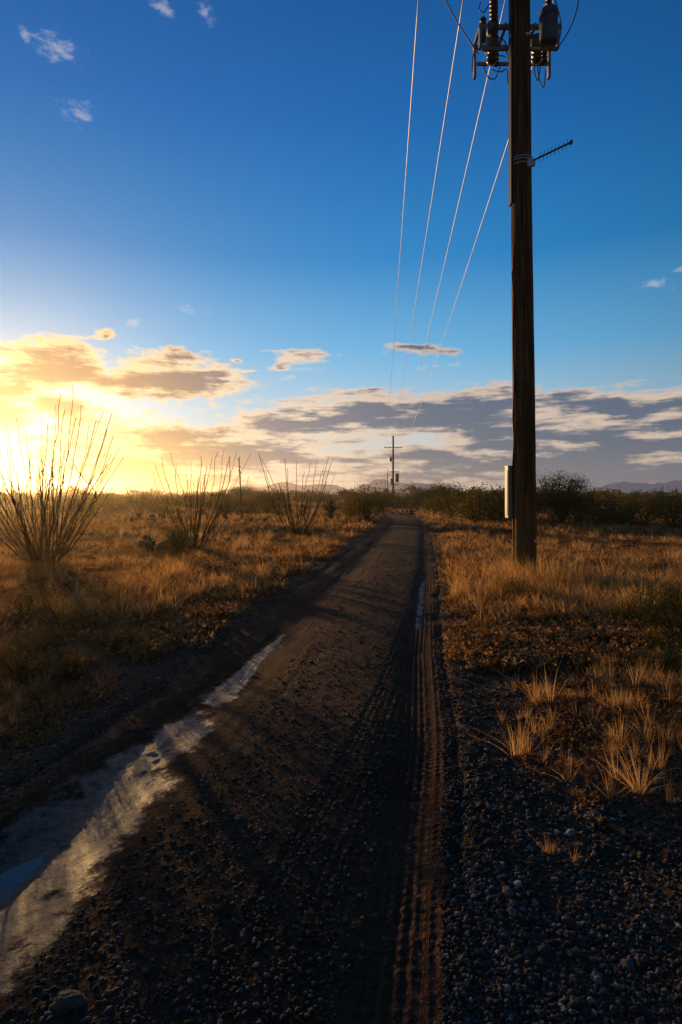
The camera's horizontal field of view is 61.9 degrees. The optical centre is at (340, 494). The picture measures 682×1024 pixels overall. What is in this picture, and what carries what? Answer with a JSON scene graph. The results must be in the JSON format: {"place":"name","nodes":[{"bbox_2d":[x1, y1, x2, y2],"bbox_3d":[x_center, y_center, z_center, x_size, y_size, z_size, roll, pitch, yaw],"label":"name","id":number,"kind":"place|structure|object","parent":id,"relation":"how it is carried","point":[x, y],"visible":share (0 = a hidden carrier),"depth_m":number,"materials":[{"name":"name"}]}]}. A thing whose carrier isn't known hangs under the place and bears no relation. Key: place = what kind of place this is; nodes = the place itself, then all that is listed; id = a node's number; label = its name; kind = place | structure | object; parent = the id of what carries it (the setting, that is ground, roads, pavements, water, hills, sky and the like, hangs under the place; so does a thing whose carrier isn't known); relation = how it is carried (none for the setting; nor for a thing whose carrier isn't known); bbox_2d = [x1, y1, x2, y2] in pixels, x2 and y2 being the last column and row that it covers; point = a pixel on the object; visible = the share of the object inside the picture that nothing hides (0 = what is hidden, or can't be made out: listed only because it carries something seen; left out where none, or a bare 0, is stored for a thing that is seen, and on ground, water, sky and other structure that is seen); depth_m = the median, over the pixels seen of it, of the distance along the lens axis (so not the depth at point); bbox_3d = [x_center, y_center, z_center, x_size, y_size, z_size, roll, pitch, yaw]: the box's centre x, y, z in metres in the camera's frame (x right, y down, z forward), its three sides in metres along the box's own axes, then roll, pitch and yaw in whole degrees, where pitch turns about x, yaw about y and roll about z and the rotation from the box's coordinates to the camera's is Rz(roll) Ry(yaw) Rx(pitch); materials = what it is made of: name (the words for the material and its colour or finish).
{"place":"outdoors","nodes":[
{"label":"outdoors","id":0,"kind":"place"},
{"bbox_2d":[0,503,482,1023],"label":"dirt road","id":1,"kind":"structure","parent":0,"point":[92,819],"depth_m":2.76,"materials":[{"name":"soil"}]},
{"bbox_2d":[0,856,43,901],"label":"puddle","id":2,"kind":"object","parent":1,"relation":"on","point":[12,879],"visible":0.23,"depth_m":2.48,"materials":[{"name":"blue liquid"}]},
{"bbox_2d":[0,494,681,1023],"bbox_3d":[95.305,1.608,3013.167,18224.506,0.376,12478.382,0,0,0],"label":"ground","id":3,"kind":"structure","parent":0,"point":[140,674],"depth_m":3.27,"materials":[{"name":"grey gravel"}]},
{"bbox_2d":[0,581,58,614],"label":"creosote bush","id":4,"kind":"object","parent":3,"relation":"on","point":[8,600],"visible":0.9,"depth_m":7.28,"materials":[{"name":"brown plant"}]},
{"bbox_2d":[0,635,59,689],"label":"creosote bush","id":5,"kind":"object","parent":3,"relation":"on","point":[9,669],"visible":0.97,"depth_m":4.77,"materials":[{"name":"plant"}]},
{"bbox_2d":[23,591,94,632],"bbox_3d":[-3.259,1.378,6.630,0.921,0.498,0.983,0,0,0],"label":"creosote bush","id":6,"kind":"object","parent":3,"relation":"on","point":[67,609],"visible":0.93,"depth_m":6.67,"materials":[{"name":"green plant"}]},
{"bbox_2d":[0,394,123,564],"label":"ocotillo","id":7,"kind":"object","parent":3,"relation":"on","point":[41,553],"visible":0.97,"depth_m":13.21,"materials":[{"name":"brown plant"}]},
{"bbox_2d":[51,497,97,512],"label":"creosote bush","id":8,"kind":"object","parent":3,"relation":"on","point":[62,502],"visible":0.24,"depth_m":46.19,"materials":[{"name":"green plant"}]},
{"bbox_2d":[39,639,110,686],"bbox_3d":[-2.269,1.415,4.955,0.562,0.421,0.754,0,0,0],"label":"creosote bush","id":9,"kind":"object","parent":3,"relation":"on","point":[74,670],"visible":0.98,"depth_m":4.89,"materials":[{"name":"plant"}]},
{"bbox_2d":[74,484,109,510],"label":"ocotillo","id":10,"kind":"object","parent":3,"relation":"on","point":[91,498],"visible":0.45,"depth_m":46.48,"materials":[{"name":"brown plant"}]},
{"bbox_2d":[79,580,122,601],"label":"creosote bush","id":11,"kind":"object","parent":3,"relation":"on","point":[102,590],"visible":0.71,"depth_m":8.18,"materials":[{"name":"brown plant"}]},
{"bbox_2d":[92,498,131,511],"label":"creosote bush","id":12,"kind":"object","parent":3,"relation":"on","point":[119,506],"visible":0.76,"depth_m":48.60,"materials":[{"name":"green plant"}]},
{"bbox_2d":[86,621,141,653],"bbox_3d":[-2.371,1.454,5.896,0.716,0.315,0.662,0,0,0],"label":"creosote bush","id":13,"kind":"object","parent":3,"relation":"on","point":[118,639],"visible":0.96,"depth_m":5.87,"materials":[{"name":"green plant"}]},
{"bbox_2d":[123,478,159,515],"bbox_3d":[-13.289,0.173,37.876,2.207,2.847,1.590,0,0,27],"label":"ocotillo","id":14,"kind":"object","parent":3,"relation":"on","point":[141,510],"visible":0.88,"depth_m":37.93,"materials":[{"name":"brown plant"}]},
{"bbox_2d":[126,512,177,522],"bbox_3d":[-9.697,1.304,30.228,3.410,0.672,2.145,0,0,-14],"label":"prickly pear","id":15,"kind":"object","parent":3,"relation":"on","point":[138,516],"visible":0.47,"depth_m":30.32,"materials":[{"name":"green plant"}]},
{"bbox_2d":[129,494,176,509],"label":"creosote bush","id":16,"kind":"object","parent":3,"relation":"on","point":[161,502],"visible":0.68,"depth_m":56.25,"materials":[{"name":"plant"}]},
{"bbox_2d":[138,534,168,551],"bbox_3d":[-5.421,1.448,16.379,0.888,0.613,0.673,0,0,0],"label":"prickly pear","id":17,"kind":"object","parent":3,"relation":"on","point":[150,544],"visible":0.73,"depth_m":16.39,"materials":[{"name":"green plant"}]},
{"bbox_2d":[142,597,177,616],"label":"creosote bush","id":18,"kind":"object","parent":3,"relation":"on","point":[164,605],"visible":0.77,"depth_m":7.36,"materials":[{"name":"green plant"}]},
{"bbox_2d":[143,530,186,544],"bbox_3d":[-5.568,1.452,17.860,1.416,0.622,0.673,0,0,0],"label":"prickly pear","id":19,"kind":"object","parent":3,"relation":"on","point":[145,537],"visible":0.14,"depth_m":18.00,"materials":[{"name":"green plant"}]},
{"bbox_2d":[154,523,200,561],"bbox_3d":[-3.993,1.187,13.955,1.319,1.087,1.348,0,0,0],"label":"yucca","id":20,"kind":"object","parent":3,"relation":"on","point":[176,540],"visible":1,"depth_m":13.82,"materials":[{"name":"plant"}]},
{"bbox_2d":[168,492,208,508],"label":"creosote bush","id":21,"kind":"object","parent":3,"relation":"on","point":[188,500],"visible":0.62,"depth_m":63.12,"materials":[{"name":"green plant"}]},
{"bbox_2d":[153,452,250,549],"bbox_3d":[-3.981,0.181,16.339,2.876,3.032,1.859,0,0,14],"label":"ocotillo","id":22,"kind":"object","parent":3,"relation":"on","point":[196,529],"visible":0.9,"depth_m":16.40,"materials":[{"name":"brown plant"}]},
{"bbox_2d":[205,493,237,508],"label":"creosote bush","id":23,"kind":"object","parent":3,"relation":"on","point":[213,502],"visible":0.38,"depth_m":56.41,"materials":[{"name":"green plant"}]},
{"bbox_2d":[210,499,235,518],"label":"yucca","id":24,"kind":"object","parent":3,"relation":"on","point":[226,510],"visible":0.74,"depth_m":30.61,"materials":[{"name":"green plant"}]},
{"bbox_2d":[210,589,247,606],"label":"creosote bush","id":25,"kind":"object","parent":3,"relation":"on","point":[217,600],"visible":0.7,"depth_m":8.19,"materials":[{"name":"plant"}]},
{"bbox_2d":[231,457,247,517],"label":"yucca","id":26,"kind":"object","parent":3,"relation":"on","point":[241,511],"visible":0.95,"depth_m":33.70,"materials":[{"name":"brown plant"}]},
{"bbox_2d":[224,483,263,501],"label":"mesquite tree","id":27,"kind":"object","parent":3,"relation":"on","point":[237,492],"visible":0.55,"depth_m":83.24,"materials":[{"name":"green plant"}]},
{"bbox_2d":[238,500,260,512],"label":"creosote bush","id":28,"kind":"object","parent":3,"relation":"on","point":[251,507],"visible":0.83,"depth_m":46.17,"materials":[{"name":"plant"}]},
{"bbox_2d":[243,490,298,512],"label":"creosote bush","id":29,"kind":"object","parent":3,"relation":"on","point":[266,502],"visible":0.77,"depth_m":48.13,"materials":[{"name":"green plant"}]},
{"bbox_2d":[259,455,334,535],"bbox_3d":[-1.784,0.056,22.501,3.045,3.298,1.276,0,0,-25],"label":"ocotillo","id":30,"kind":"object","parent":3,"relation":"on","point":[296,531],"visible":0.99,"depth_m":22.44,"materials":[{"name":"brown plant"}]},
{"bbox_2d":[299,501,308,512],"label":"yucca","id":31,"kind":"object","parent":3,"relation":"on","point":[304,506],"visible":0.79,"depth_m":46.39,"materials":[{"name":"green plant"}]},
{"bbox_2d":[316,498,343,519],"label":"yucca","id":32,"kind":"object","parent":3,"relation":"on","point":[330,508],"visible":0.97,"depth_m":32.00,"materials":[{"name":"green plant"}]},
{"bbox_2d":[0,498,681,861],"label":"dry grass","id":33,"kind":"structure","parent":3,"relation":"on","point":[559,579],"depth_m":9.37,"materials":[{"name":"plant"}]},
{"bbox_2d":[0,482,681,521],"bbox_3d":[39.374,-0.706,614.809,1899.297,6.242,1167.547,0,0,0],"label":"desert scrub","id":34,"kind":"object","parent":3,"relation":"on","point":[605,494],"visible":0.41,"depth_m":87.87,"materials":[{"name":"plant"}]},
{"bbox_2d":[334,498,367,518],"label":"creosote bush","id":35,"kind":"object","parent":3,"relation":"on","point":[348,504],"visible":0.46,"depth_m":34.06,"materials":[{"name":"green plant"}]},
{"bbox_2d":[339,483,362,508],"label":"ocotillo","id":36,"kind":"object","parent":3,"relation":"on","point":[351,494],"visible":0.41,"depth_m":56.48,"materials":[{"name":"plant"}]},
{"bbox_2d":[343,486,392,521],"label":"creosote bush","id":37,"kind":"object","parent":3,"relation":"on","point":[362,506],"visible":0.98,"depth_m":31.85,"materials":[{"name":"plant"}]},
{"bbox_2d":[363,493,398,510],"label":"creosote bush","id":38,"kind":"object","parent":3,"relation":"on","point":[384,501],"visible":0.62,"depth_m":55.91,"materials":[{"name":"green plant"}]},
{"bbox_2d":[384,436,401,498],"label":"utility pole","id":39,"kind":"object","parent":3,"relation":"on","point":[391,459],"visible":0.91,"depth_m":114.80,"materials":[{"name":"brown wood"}]},
{"bbox_2d":[383,0,553,483],"bbox_3d":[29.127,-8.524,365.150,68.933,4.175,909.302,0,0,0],"label":"power lines","id":40,"kind":"object","parent":39,"relation":"attached to","point":[433,188],"visible":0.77,"depth_m":18.27,"materials":[{"name":"metal"}]},
{"bbox_2d":[383,494,415,508],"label":"creosote bush","id":41,"kind":"object","parent":3,"relation":"on","point":[403,502],"visible":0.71,"depth_m":63.04,"materials":[{"name":"green plant"}]},
{"bbox_2d":[406,498,418,509],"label":"yucca","id":42,"kind":"object","parent":3,"relation":"on","point":[413,505],"visible":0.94,"depth_m":56.45,"materials":[{"name":"green plant"}]},
{"bbox_2d":[391,507,434,514],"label":"prickly pear","id":43,"kind":"object","parent":3,"relation":"on","point":[410,512],"visible":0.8,"depth_m":44.38,"materials":[{"name":"green plant"}]},
{"bbox_2d":[402,492,426,506],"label":"creosote bush","id":44,"kind":"object","parent":3,"relation":"on","point":[419,501],"visible":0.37,"depth_m":66.57,"materials":[{"name":"green plant"}]},
{"bbox_2d":[418,496,447,512],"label":"creosote bush","id":45,"kind":"object","parent":3,"relation":"on","point":[424,505],"visible":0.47,"depth_m":46.32,"materials":[{"name":"plant"}]},
{"bbox_2d":[411,475,465,507],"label":"mesquite tree","id":46,"kind":"object","parent":3,"relation":"on","point":[424,494],"visible":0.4,"depth_m":59.45,"materials":[{"name":"green plant"}]},
{"bbox_2d":[419,481,485,517],"bbox_3d":[7.255,0.340,36.830,4.189,2.778,4.571,0,0,-27],"label":"creosote bush","id":47,"kind":"object","parent":3,"relation":"on","point":[443,490],"visible":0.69,"depth_m":36.50,"materials":[{"name":"green plant"}]},
{"bbox_2d":[439,481,509,524],"bbox_3d":[7.331,0.520,30.589,4.705,2.526,4.229,0,0,0],"label":"creosote bush","id":48,"kind":"object","parent":3,"relation":"on","point":[468,506],"visible":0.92,"depth_m":30.44,"materials":[{"name":"green plant"}]},
{"bbox_2d":[481,572,511,594],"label":"creosote bush","id":49,"kind":"object","parent":3,"relation":"on","point":[499,580],"visible":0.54,"depth_m":8.69,"materials":[{"name":"plant"}]},
{"bbox_2d":[464,482,542,523],"bbox_3d":[8.769,0.538,31.987,4.454,2.498,4.077,0,0,0],"label":"creosote bush","id":50,"kind":"object","parent":3,"relation":"on","point":[502,514],"visible":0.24,"depth_m":31.91,"materials":[{"name":"green plant"}]},
{"bbox_2d":[445,0,578,576],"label":"utility pole","id":51,"kind":"object","parent":3,"relation":"on","point":[525,42],"visible":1,"depth_m":10.56,"materials":[{"name":"brown wood"}]},
{"bbox_2d":[496,574,543,599],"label":"creosote bush","id":52,"kind":"object","parent":3,"relation":"on","point":[515,585],"visible":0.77,"depth_m":8.30,"materials":[{"name":"plant"}]},
{"bbox_2d":[517,580,565,603],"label":"creosote bush","id":53,"kind":"object","parent":3,"relation":"on","point":[537,590],"visible":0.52,"depth_m":8.03,"materials":[{"name":"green plant"}]},
{"bbox_2d":[536,469,611,524],"bbox_3d":[12.023,0.054,30.692,4.683,3.271,4.442,0,0,23],"label":"mesquite tree","id":54,"kind":"object","parent":3,"relation":"on","point":[554,499],"visible":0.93,"depth_m":30.27,"materials":[{"name":"green plant"}]},
{"bbox_2d":[546,495,603,521],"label":"creosote bush","id":55,"kind":"object","parent":3,"relation":"on","point":[582,507],"visible":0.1,"depth_m":32.86,"materials":[{"name":"green plant"}]},
{"bbox_2d":[557,495,634,524],"bbox_3d":[13.507,0.948,29.752,3.475,1.794,4.103,0,0,-31],"label":"creosote bush","id":56,"kind":"object","parent":3,"relation":"on","point":[605,507],"visible":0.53,"depth_m":29.70,"materials":[{"name":"green plant"}]},
{"bbox_2d":[585,502,652,526],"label":"creosote bush","id":57,"kind":"object","parent":3,"relation":"on","point":[619,516],"visible":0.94,"depth_m":27.82,"materials":[{"name":"green plant"}]},
{"bbox_2d":[600,593,649,620],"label":"creosote bush","id":58,"kind":"object","parent":3,"relation":"on","point":[623,608],"visible":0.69,"depth_m":6.86,"materials":[{"name":"plant"}]},
{"bbox_2d":[612,493,681,524],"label":"creosote bush","id":59,"kind":"object","parent":3,"relation":"on","point":[634,503],"visible":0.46,"depth_m":29.96,"materials":[{"name":"green plant"}]},
{"bbox_2d":[613,572,681,625],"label":"creosote bush","id":60,"kind":"object","parent":3,"relation":"on","point":[650,606],"visible":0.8,"depth_m":6.50,"materials":[{"name":"green plant"}]},
{"bbox_2d":[629,619,681,681],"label":"creosote bush","id":61,"kind":"object","parent":3,"relation":"on","point":[667,657],"visible":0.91,"depth_m":4.94,"materials":[{"name":"green plant"}]},
{"bbox_2d":[630,571,681,609],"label":"creosote bush","id":62,"kind":"object","parent":3,"relation":"on","point":[671,580],"visible":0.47,"depth_m":7.35,"materials":[{"name":"green plant"}]},
{"bbox_2d":[631,565,681,648],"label":"creosote bush","id":63,"kind":"object","parent":3,"relation":"on","point":[665,624],"visible":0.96,"depth_m":5.75,"materials":[{"name":"green plant"}]},
{"bbox_2d":[638,487,681,528],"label":"creosote bush","id":64,"kind":"object","parent":3,"relation":"on","point":[675,510],"visible":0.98,"depth_m":26.16,"materials":[{"name":"green plant"}]},
{"bbox_2d":[0,479,681,493],"bbox_3d":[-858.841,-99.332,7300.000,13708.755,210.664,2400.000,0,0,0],"label":"mountains","id":65,"kind":"structure","parent":0,"point":[627,487],"depth_m":7776.07,"materials":[{"name":"grey stone"}]},
{"bbox_2d":[0,0,681,492],"label":"sky","id":66,"kind":"structure","parent":0,"point":[202,201],"materials":[{"name":"blue"}]}
]}

